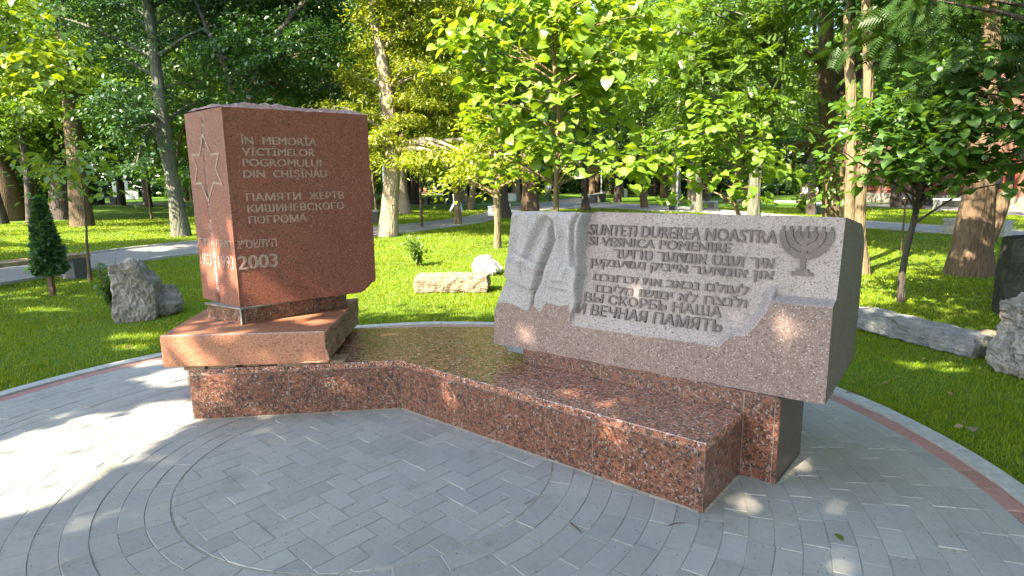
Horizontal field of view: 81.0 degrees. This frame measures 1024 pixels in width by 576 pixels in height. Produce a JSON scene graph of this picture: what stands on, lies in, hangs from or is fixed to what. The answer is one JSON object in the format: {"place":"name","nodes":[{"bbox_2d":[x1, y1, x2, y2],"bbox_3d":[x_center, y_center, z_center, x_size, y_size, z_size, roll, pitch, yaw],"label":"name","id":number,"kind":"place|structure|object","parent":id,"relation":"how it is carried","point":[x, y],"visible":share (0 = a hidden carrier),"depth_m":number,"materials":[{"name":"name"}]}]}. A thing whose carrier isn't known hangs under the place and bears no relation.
{"place":"outdoors","nodes":[
{"label":"outdoors","id":0,"kind":"place"},
{"bbox_2d":[0,198,580,280],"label":"path","id":1,"kind":"structure","parent":0,"point":[16,272],"depth_m":16.27,"materials":[{"name":"concrete"}]},
{"bbox_2d":[0,189,1023,484],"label":"ground","id":2,"kind":"structure","parent":0,"point":[160,209],"depth_m":8.59,"materials":[{"name":"green plant"}]},
{"bbox_2d":[0,0,61,223],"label":"maple tree","id":3,"kind":"object","parent":2,"relation":"on","point":[4,218],"visible":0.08,"depth_m":29.75,"materials":[{"name":"green plant"}]},
{"bbox_2d":[0,77,63,194],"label":"maple tree","id":4,"kind":"object","parent":2,"relation":"on","point":[38,135],"visible":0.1,"depth_m":32.38,"materials":[{"name":"green plant"}]},
{"bbox_2d":[0,10,80,220],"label":"maple tree","id":5,"kind":"object","parent":2,"relation":"on","point":[11,196],"visible":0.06,"depth_m":32.27,"materials":[{"name":"green plant"}]},
{"bbox_2d":[0,3,89,223],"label":"maple tree","id":6,"kind":"object","parent":2,"relation":"on","point":[21,134],"visible":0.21,"depth_m":28.98,"materials":[{"name":"green plant"}]},
{"bbox_2d":[0,253,92,279],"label":"bench","id":7,"kind":"object","parent":2,"relation":"on","point":[78,263],"visible":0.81,"depth_m":11.49,"materials":[{"name":"grey concrete"}]},
{"bbox_2d":[24,194,71,295],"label":"dwarf conifer","id":8,"kind":"object","parent":2,"relation":"on","point":[47,255],"visible":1,"depth_m":9.53,"materials":[{"name":"green plant"}]},
{"bbox_2d":[0,0,117,197],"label":"maple tree","id":9,"kind":"object","parent":2,"relation":"on","point":[34,51],"visible":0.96,"depth_m":12.09,"materials":[{"name":"green plant"}]},
{"bbox_2d":[23,160,105,204],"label":"tree","id":10,"kind":"object","parent":2,"relation":"on","point":[41,188],"visible":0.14,"depth_m":60.39,"materials":[{"name":"green plant"}]},
{"bbox_2d":[0,0,132,219],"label":"maple tree","id":11,"kind":"object","parent":2,"relation":"on","point":[59,208],"visible":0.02,"depth_m":33.00,"materials":[{"name":"green plant"}]},
{"bbox_2d":[15,12,131,189],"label":"broadleaf tree","id":12,"kind":"object","parent":2,"relation":"on","point":[91,145],"visible":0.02,"depth_m":51.23,"materials":[{"name":"green plant"}]},
{"bbox_2d":[0,97,169,280],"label":"sapling","id":13,"kind":"object","parent":2,"relation":"on","point":[70,177],"visible":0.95,"depth_m":10.69,"materials":[{"name":"green plant"}]},
{"bbox_2d":[0,0,171,226],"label":"maple tree","id":14,"kind":"object","parent":2,"relation":"on","point":[76,212],"visible":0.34,"depth_m":26.30,"materials":[{"name":"green plant"}]},
{"bbox_2d":[29,4,148,181],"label":"broadleaf tree","id":15,"kind":"object","parent":2,"relation":"on","point":[105,176],"visible":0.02,"depth_m":41.71,"materials":[{"name":"green plant"}]},
{"bbox_2d":[93,258,115,311],"bbox_3d":[-5.602,-0.022,8.355,0.433,0.749,0.286,-3,10,-11],"label":"weed","id":16,"kind":"object","parent":2,"relation":"on","point":[105,288],"visible":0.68,"depth_m":8.33,"materials":[{"name":"green plant"}]},
{"bbox_2d":[75,24,157,205],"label":"broadleaf tree","id":17,"kind":"object","parent":2,"relation":"on","point":[121,197],"visible":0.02,"depth_m":57.06,"materials":[{"name":"green plant"}]},
{"bbox_2d":[107,258,161,323],"bbox_3d":[-5.035,0.008,8.014,0.593,0.887,0.736,-5,11,-24],"label":"rock","id":18,"kind":"object","parent":2,"relation":"on","point":[136,284],"visible":0.96,"depth_m":7.73,"materials":[{"name":"grey stone"}]},
{"bbox_2d":[83,14,186,206],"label":"broadleaf tree","id":19,"kind":"object","parent":2,"relation":"on","point":[144,194],"visible":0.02,"depth_m":50.17,"materials":[{"name":"green plant"}]},
{"bbox_2d":[119,135,159,218],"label":"sapling","id":20,"kind":"object","parent":2,"relation":"on","point":[148,195],"visible":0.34,"depth_m":32.51,"materials":[{"name":"green plant"}]},
{"bbox_2d":[10,0,271,236],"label":"grey barked tree","id":21,"kind":"object","parent":2,"relation":"on","point":[170,32],"visible":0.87,"depth_m":20.13,"materials":[{"name":"green plant"}]},
{"bbox_2d":[158,284,183,316],"bbox_3d":[-4.829,0.166,8.284,0.516,0.420,0.481,5,12,30],"label":"rock","id":22,"kind":"object","parent":2,"relation":"on","point":[170,300],"visible":0.61,"depth_m":8.25,"materials":[{"name":"grey stone"}]},
{"bbox_2d":[76,0,284,168],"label":"broadleaf tree","id":23,"kind":"object","parent":2,"relation":"on","point":[183,147],"visible":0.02,"depth_m":36.31,"materials":[{"name":"green plant"}]},
{"bbox_2d":[54,0,308,206],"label":"broadleaf tree","id":24,"kind":"object","parent":2,"relation":"on","point":[182,171],"visible":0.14,"depth_m":27.94,"materials":[{"name":"green plant"}]},
{"bbox_2d":[116,10,303,167],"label":"broadleaf tree","id":25,"kind":"object","parent":2,"relation":"on","point":[187,157],"visible":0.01,"depth_m":42.54,"materials":[{"name":"green plant"}]},
{"bbox_2d":[162,0,364,108],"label":"maple tree","id":26,"kind":"object","parent":2,"relation":"on","point":[262,70],"visible":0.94,"depth_m":19.44,"materials":[{"name":"green plant"}]},
{"bbox_2d":[0,197,579,285],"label":"kerb","id":27,"kind":"structure","parent":2,"relation":"on","point":[92,268],"depth_m":16.88,"materials":[{"name":"concrete"}]},
{"bbox_2d":[208,0,416,164],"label":"broadleaf tree","id":28,"kind":"object","parent":2,"relation":"on","point":[351,12],"visible":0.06,"depth_m":36.34,"materials":[{"name":"green plant"}]},
{"bbox_2d":[308,4,412,206],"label":"broadleaf tree","id":29,"kind":"object","parent":2,"relation":"on","point":[372,196],"visible":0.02,"depth_m":46.31,"materials":[{"name":"green plant"}]},
{"bbox_2d":[284,0,499,182],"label":"broadleaf tree","id":30,"kind":"object","parent":2,"relation":"on","point":[347,44],"visible":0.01,"depth_m":40.58,"materials":[{"name":"green plant"}]},
{"bbox_2d":[326,4,476,213],"bbox_3d":[-9.208,-13.454,32.729,15.170,19.060,12.081,-1,10,0],"label":"broadleaf tree","id":31,"kind":"object","parent":2,"relation":"on","point":[404,205],"visible":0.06,"depth_m":34.39,"materials":[{"name":"green plant"}]},
{"bbox_2d":[302,0,505,236],"bbox_3d":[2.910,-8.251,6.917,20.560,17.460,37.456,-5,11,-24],"label":"locust tree","id":32,"kind":"object","parent":2,"relation":"on","point":[415,151],"visible":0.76,"depth_m":18.96,"materials":[{"name":"green plant"}]},
{"bbox_2d":[344,2,464,203],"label":"broadleaf tree","id":33,"kind":"object","parent":2,"relation":"on","point":[414,193],"depth_m":50.51,"materials":[{"name":"green plant"}]},
{"bbox_2d":[370,27,451,200],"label":"broadleaf tree","id":34,"kind":"object","parent":2,"relation":"on","point":[409,183],"depth_m":57.42,"materials":[{"name":"green plant"}]},
{"bbox_2d":[401,138,430,226],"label":"sapling","id":35,"kind":"object","parent":2,"relation":"on","point":[421,211],"visible":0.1,"depth_m":23.73,"materials":[{"name":"green plant"}]},
{"bbox_2d":[401,234,432,265],"bbox_3d":[-2.016,-0.831,12.670,0.639,0.775,0.738,-1,10,0],"label":"bush","id":36,"kind":"object","parent":2,"relation":"on","point":[415,254],"visible":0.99,"depth_m":12.63,"materials":[{"name":"green plant"}]},
{"bbox_2d":[364,0,531,224],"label":"broadleaf tree","id":37,"kind":"object","parent":2,"relation":"on","point":[458,216],"visible":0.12,"depth_m":24.34,"materials":[{"name":"green plant"}]},
{"bbox_2d":[413,272,490,292],"bbox_3d":[-0.965,-0.093,9.745,1.258,0.314,0.561,-1,10,0],"label":"rock","id":38,"kind":"object","parent":2,"relation":"on","point":[453,282],"visible":0.99,"depth_m":9.52,"materials":[{"name":"beige stone"}]},
{"bbox_2d":[439,98,486,202],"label":"broadleaf tree","id":39,"kind":"object","parent":2,"relation":"on","point":[463,197],"visible":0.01,"depth_m":53.16,"materials":[{"name":"green plant"}]},
{"bbox_2d":[472,254,502,274],"bbox_3d":[-0.471,-0.441,11.444,0.532,0.399,0.465,3,11,18],"label":"rock","id":40,"kind":"object","parent":2,"relation":"on","point":[485,263],"visible":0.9,"depth_m":11.26,"materials":[{"name":"white stone"}]},
{"bbox_2d":[3,249,973,427],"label":"leaf litter","id":41,"kind":"object","parent":2,"relation":"on","point":[956,425],"visible":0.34,"depth_m":5.68,"materials":[{"name":"brown plant"}]},
{"bbox_2d":[37,1,942,196],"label":"wood","id":42,"kind":"object","parent":2,"relation":"on","point":[157,190],"visible":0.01,"depth_m":102.13,"materials":[{"name":"green plant"}]},
{"bbox_2d":[433,12,549,208],"bbox_3d":[-2.004,-11.665,38.564,9.350,13.318,8.947,-1,10,0],"label":"broadleaf tree","id":43,"kind":"object","parent":2,"relation":"on","point":[471,203],"depth_m":39.38,"materials":[{"name":"green plant"}]},
{"bbox_2d":[423,96,567,247],"bbox_3d":[-0.390,-3.088,16.041,3.672,4.165,2.959,-1,10,0],"label":"broadleaf tree","id":44,"kind":"object","parent":2,"relation":"on","point":[479,148],"visible":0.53,"depth_m":15.74,"materials":[{"name":"green plant"}]},
{"bbox_2d":[426,0,584,217],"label":"broadleaf tree","id":45,"kind":"object","parent":2,"relation":"on","point":[505,210],"visible":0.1,"depth_m":28.41,"materials":[{"name":"green plant"}]},
{"bbox_2d":[0,326,1021,575],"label":"plaza bedding","id":46,"kind":"object","parent":2,"relation":"on","point":[96,474],"visible":0.07,"depth_m":3.08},
{"bbox_2d":[0,346,1023,575],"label":"plaza paving","id":47,"kind":"structure","parent":46,"relation":"on","point":[29,462],"depth_m":3.21,"materials":[{"name":"grey stone"}]},
{"bbox_2d":[187,327,804,512],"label":"granite plinth","id":48,"kind":"structure","parent":47,"relation":"on","point":[694,446],"depth_m":3.86,"materials":[{"name":"brown stone"}]},
{"bbox_2d":[160,298,358,370],"bbox_3d":[-1.955,0.360,4.889,1.287,0.288,1.299,-2,10,-9],"label":"pedestal stone","id":49,"kind":"object","parent":48,"relation":"on","point":[201,341],"visible":0.84,"depth_m":4.34,"materials":[{"name":"stone"}]},
{"bbox_2d":[205,295,346,324],"bbox_3d":[-1.940,0.137,5.002,0.465,0.131,1.004,8,13,42],"label":"stele base","id":50,"kind":"object","parent":49,"relation":"on","point":[219,311],"visible":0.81,"depth_m":4.75,"materials":[{"name":"red stone"}]},
{"bbox_2d":[184,102,375,306],"bbox_3d":[-1.877,-0.701,4.955,1.257,1.532,0.629,-8,12,-35],"label":"memorial stele","id":51,"kind":"object","parent":50,"relation":"on","point":[282,200],"visible":1,"depth_m":4.69,"materials":[{"name":"red stone"}]},
{"bbox_2d":[494,210,864,404],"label":"inscribed slab","id":52,"kind":"structure","parent":48,"relation":"on","point":[765,304],"depth_m":3.65,"materials":[{"name":"grey stone"}]},
{"bbox_2d":[0,321,1023,505],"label":"plaza kerb","id":53,"kind":"structure","parent":46,"relation":"on","point":[1006,482],"depth_m":4.28,"materials":[{"name":"concrete"}]},
{"bbox_2d":[0,325,1023,524],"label":"red paver band","id":54,"kind":"object","parent":46,"relation":"on","point":[1005,500],"visible":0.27,"depth_m":3.91,"materials":[{"name":"concrete"}]},
{"bbox_2d":[455,0,600,210],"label":"broadleaf tree","id":55,"kind":"object","parent":2,"relation":"on","point":[529,201],"visible":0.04,"depth_m":32.98,"materials":[{"name":"green plant"}]},
{"bbox_2d":[492,0,584,199],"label":"broadleaf tree","id":56,"kind":"object","parent":2,"relation":"on","point":[516,189],"visible":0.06,"depth_m":57.85,"materials":[{"name":"green plant"}]},
{"bbox_2d":[417,0,700,211],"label":"catalpa tree","id":57,"kind":"object","parent":2,"relation":"on","point":[569,41],"visible":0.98,"depth_m":7.96,"materials":[{"name":"green plant"}]},
{"bbox_2d":[552,166,581,193],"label":"shrub","id":58,"kind":"object","parent":2,"relation":"on","point":[568,187],"visible":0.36,"depth_m":86.06,"materials":[{"name":"green plant"}]},
{"bbox_2d":[544,9,630,193],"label":"broadleaf tree","id":59,"kind":"object","parent":2,"relation":"on","point":[592,187],"visible":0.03,"depth_m":70.38,"materials":[{"name":"green plant"}]},
{"bbox_2d":[541,59,636,210],"bbox_3d":[3.663,-13.644,33.675,7.869,18.772,7.843,-1,10,0],"label":"broadleaf tree","id":60,"kind":"object","parent":2,"relation":"on","point":[585,205],"visible":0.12,"depth_m":34.59,"materials":[{"name":"green plant"}]},
{"bbox_2d":[588,193,605,202],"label":"bench","id":61,"kind":"object","parent":2,"relation":"on","point":[596,197],"visible":0.86,"depth_m":47.88,"materials":[{"name":"concrete"}]},
{"bbox_2d":[559,0,653,197],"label":"broadleaf tree","id":62,"kind":"object","parent":2,"relation":"on","point":[622,188],"visible":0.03,"depth_m":60.48,"materials":[{"name":"green plant"}]},
{"bbox_2d":[561,0,675,201],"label":"broadleaf tree","id":63,"kind":"object","parent":2,"relation":"on","point":[617,191],"visible":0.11,"depth_m":47.64,"materials":[{"name":"green plant"}]},
{"bbox_2d":[604,159,650,193],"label":"shrub","id":64,"kind":"object","parent":2,"relation":"on","point":[611,184],"visible":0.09,"depth_m":79.10,"materials":[{"name":"green plant"}]},
{"bbox_2d":[597,1,686,195],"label":"broadleaf tree","id":65,"kind":"object","parent":2,"relation":"on","point":[653,189],"visible":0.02,"depth_m":66.52,"materials":[{"name":"green plant"}]},
{"bbox_2d":[606,0,696,197],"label":"broadleaf tree","id":66,"kind":"object","parent":2,"relation":"on","point":[663,192],"visible":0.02,"depth_m":58.31,"materials":[{"name":"green plant"}]},
{"bbox_2d":[595,1,720,207],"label":"broadleaf tree","id":67,"kind":"object","parent":2,"relation":"on","point":[641,120],"visible":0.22,"depth_m":37.58,"materials":[{"name":"green plant"}]},
{"bbox_2d":[619,0,743,202],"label":"broadleaf tree","id":68,"kind":"object","parent":2,"relation":"on","point":[673,187],"visible":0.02,"depth_m":44.82,"materials":[{"name":"green plant"}]},
{"bbox_2d":[668,157,714,196],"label":"shrub","id":69,"kind":"object","parent":2,"relation":"on","point":[683,192],"visible":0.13,"depth_m":62.23,"materials":[{"name":"green plant"}]},
{"bbox_2d":[648,22,743,200],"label":"broadleaf tree","id":70,"kind":"object","parent":2,"relation":"on","point":[691,194],"visible":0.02,"depth_m":49.10,"materials":[{"name":"green plant"}]},
{"bbox_2d":[625,0,789,212],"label":"broadleaf tree","id":71,"kind":"object","parent":2,"relation":"on","point":[699,204],"visible":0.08,"depth_m":31.00,"materials":[{"name":"green plant"}]},
{"bbox_2d":[685,162,731,195],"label":"shrub","id":72,"kind":"object","parent":2,"relation":"on","point":[719,187],"visible":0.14,"depth_m":64.00,"materials":[{"name":"green plant"}]},
{"bbox_2d":[627,88,806,214],"bbox_3d":[2.736,-1.157,8.176,2.249,3.012,1.706,-1,10,0],"label":"catalpa tree","id":73,"kind":"object","parent":2,"relation":"on","point":[741,161],"visible":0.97,"depth_m":7.91,"materials":[{"name":"green plant"}]},
{"bbox_2d":[609,0,829,214],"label":"locust tree","id":74,"kind":"object","parent":2,"relation":"on","point":[769,25],"visible":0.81,"depth_m":13.70,"materials":[{"name":"green plant"}]},
{"bbox_2d":[663,0,793,197],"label":"broadleaf tree","id":75,"kind":"object","parent":2,"relation":"on","point":[705,160],"visible":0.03,"depth_m":52.93,"materials":[{"name":"green plant"}]},
{"bbox_2d":[743,172,779,195],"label":"shrub","id":76,"kind":"object","parent":2,"relation":"on","point":[771,190],"visible":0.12,"depth_m":60.53,"materials":[{"name":"green plant"}]},
{"bbox_2d":[729,0,811,191],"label":"broadleaf tree","id":77,"kind":"object","parent":2,"relation":"on","point":[782,144],"visible":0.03,"depth_m":69.23,"materials":[{"name":"green plant"}]},
{"bbox_2d":[745,15,812,191],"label":"broadleaf tree","id":78,"kind":"object","parent":2,"relation":"on","point":[791,155],"visible":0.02,"depth_m":77.39,"materials":[{"name":"green plant"}]},
{"bbox_2d":[762,170,797,194],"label":"shrub","id":79,"kind":"object","parent":2,"relation":"on","point":[782,189],"visible":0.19,"depth_m":64.56,"materials":[{"name":"green plant"}]},
{"bbox_2d":[539,202,1023,235],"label":"kerb","id":80,"kind":"structure","parent":2,"relation":"on","point":[932,232],"depth_m":29.21,"materials":[{"name":"concrete"}]},
{"bbox_2d":[791,189,806,211],"bbox_3d":[14.957,-4.452,30.936,0.891,1.262,0.958,-7,12,-31],"label":"bush","id":81,"kind":"object","parent":2,"relation":"on","point":[801,202],"visible":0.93,"depth_m":30.86,"materials":[{"name":"green plant"}]},
{"bbox_2d":[782,154,821,193],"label":"shrub","id":82,"kind":"object","parent":2,"relation":"on","point":[800,159],"visible":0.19,"depth_m":66.64,"materials":[{"name":"green plant"}]},
{"bbox_2d":[753,1,859,194],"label":"broadleaf tree","id":83,"kind":"object","parent":2,"relation":"on","point":[791,139],"visible":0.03,"depth_m":63.22,"materials":[{"name":"green plant"}]},
{"bbox_2d":[720,0,932,214],"bbox_3d":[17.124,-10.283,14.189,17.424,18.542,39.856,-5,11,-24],"label":"broadleaf tree","id":84,"kind":"object","parent":2,"relation":"on","point":[812,78],"visible":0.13,"depth_m":27.31,"materials":[{"name":"green plant"}]},
{"bbox_2d":[783,133,874,216],"bbox_3d":[7.644,-2.308,14.315,2.151,3.019,2.274,-1,10,0],"label":"sapling","id":85,"kind":"object","parent":2,"relation":"on","point":[829,175],"visible":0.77,"depth_m":14.30,"materials":[{"name":"green plant"}]},
{"bbox_2d":[836,140,844,216],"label":"broadleaf tree","id":86,"kind":"object","parent":2,"relation":"on","point":[842,180],"visible":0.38,"depth_m":14.92,"materials":[{"name":"beige plant"}]},
{"bbox_2d":[811,0,873,274],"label":"ash tree","id":87,"kind":"object","parent":2,"relation":"on","point":[860,198],"visible":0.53,"depth_m":10.52,"materials":[{"name":"beige plant"}]},
{"bbox_2d":[843,0,857,219],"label":"ash tree","id":88,"kind":"object","parent":2,"relation":"on","point":[850,93],"visible":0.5,"depth_m":11.12,"materials":[{"name":"beige plant"}]},
{"bbox_2d":[761,0,953,216],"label":"locust tree","id":89,"kind":"object","parent":2,"relation":"on","point":[829,80],"visible":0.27,"depth_m":15.72,"materials":[{"name":"green plant"}]},
{"bbox_2d":[783,0,1023,277],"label":"old tree","id":90,"kind":"object","parent":2,"relation":"on","point":[980,217],"visible":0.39,"depth_m":10.36,"materials":[{"name":"brown plant"}]},
{"bbox_2d":[838,1,972,207],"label":"broadleaf tree","id":91,"kind":"object","parent":2,"relation":"on","point":[895,200],"visible":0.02,"depth_m":34.63,"materials":[{"name":"green plant"}]},
{"bbox_2d":[795,35,1023,302],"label":"catalpa tree","id":92,"kind":"object","parent":2,"relation":"on","point":[905,135],"visible":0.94,"depth_m":7.19,"materials":[{"name":"green plant"}]},
{"bbox_2d":[809,0,1023,204],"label":"conifer tree","id":93,"kind":"object","parent":2,"relation":"on","point":[968,80],"visible":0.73,"depth_m":7.50,"materials":[{"name":"green plant"}]},
{"bbox_2d":[873,44,974,208],"bbox_3d":[22.189,-12.616,28.269,9.285,18.122,13.469,-6,11,-28],"label":"broadleaf tree","id":94,"kind":"object","parent":2,"relation":"on","point":[923,207],"visible":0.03,"depth_m":31.92,"materials":[{"name":"green plant"}]},
{"bbox_2d":[857,306,992,358],"bbox_3d":[4.279,0.441,6.378,0.328,0.291,1.406,-5,11,-21],"label":"rock","id":95,"kind":"object","parent":2,"relation":"on","point":[960,341],"visible":0.88,"depth_m":6.17,"materials":[{"name":"grey stone"}]},
{"bbox_2d":[839,74,1023,209],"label":"brick building","id":96,"kind":"structure","parent":2,"relation":"on","point":[874,194],"depth_m":35.64,"materials":[{"name":"red brick"}]},
{"bbox_2d":[995,158,1019,191],"bbox_3d":[25.865,-5.916,31.510,0.200,1.760,1.700,-1,10,0],"label":"window","id":97,"kind":"structure","parent":96,"relation":"in","point":[1014,177],"depth_m":31.37,"materials":[{"name":"grey glass"}]},
{"bbox_2d":[875,147,999,251],"bbox_3d":[9.151,-2.236,13.574,2.519,3.095,2.049,-1,10,0],"label":"sapling","id":98,"kind":"object","parent":2,"relation":"on","point":[902,235],"visible":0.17,"depth_m":13.92,"materials":[{"name":"green plant"}]},
{"bbox_2d":[896,0,1023,196],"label":"broadleaf tree","id":99,"kind":"object","parent":2,"relation":"on","point":[955,41],"visible":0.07,"depth_m":11.35,"materials":[{"name":"green plant"}]},
{"bbox_2d":[985,292,1023,379],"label":"rock","id":100,"kind":"object","parent":2,"relation":"on","point":[1005,351],"visible":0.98,"depth_m":5.25,"materials":[{"name":"grey stone"}]},
{"bbox_2d":[992,235,1023,313],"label":"standing stone","id":101,"kind":"object","parent":2,"relation":"on","point":[1009,278],"visible":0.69,"depth_m":7.42,"materials":[{"name":"grey stone"}]},
{"bbox_2d":[559,203,1023,234],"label":"cross path","id":102,"kind":"structure","parent":0,"point":[869,224],"depth_m":32.52,"materials":[{"name":"concrete"}]},
{"bbox_2d":[942,218,1013,237],"bbox_3d":[13.693,-1.765,17.688,0.450,0.500,1.629,-6,11,-29],"label":"park bench","id":103,"kind":"object","parent":102,"relation":"on","point":[949,224],"visible":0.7,"depth_m":17.14,"materials":[{"name":"concrete"}]},
{"bbox_2d":[729,199,1023,215],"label":"building path","id":104,"kind":"structure","parent":0,"point":[1016,212],"depth_m":35.08,"materials":[{"name":"concrete"}]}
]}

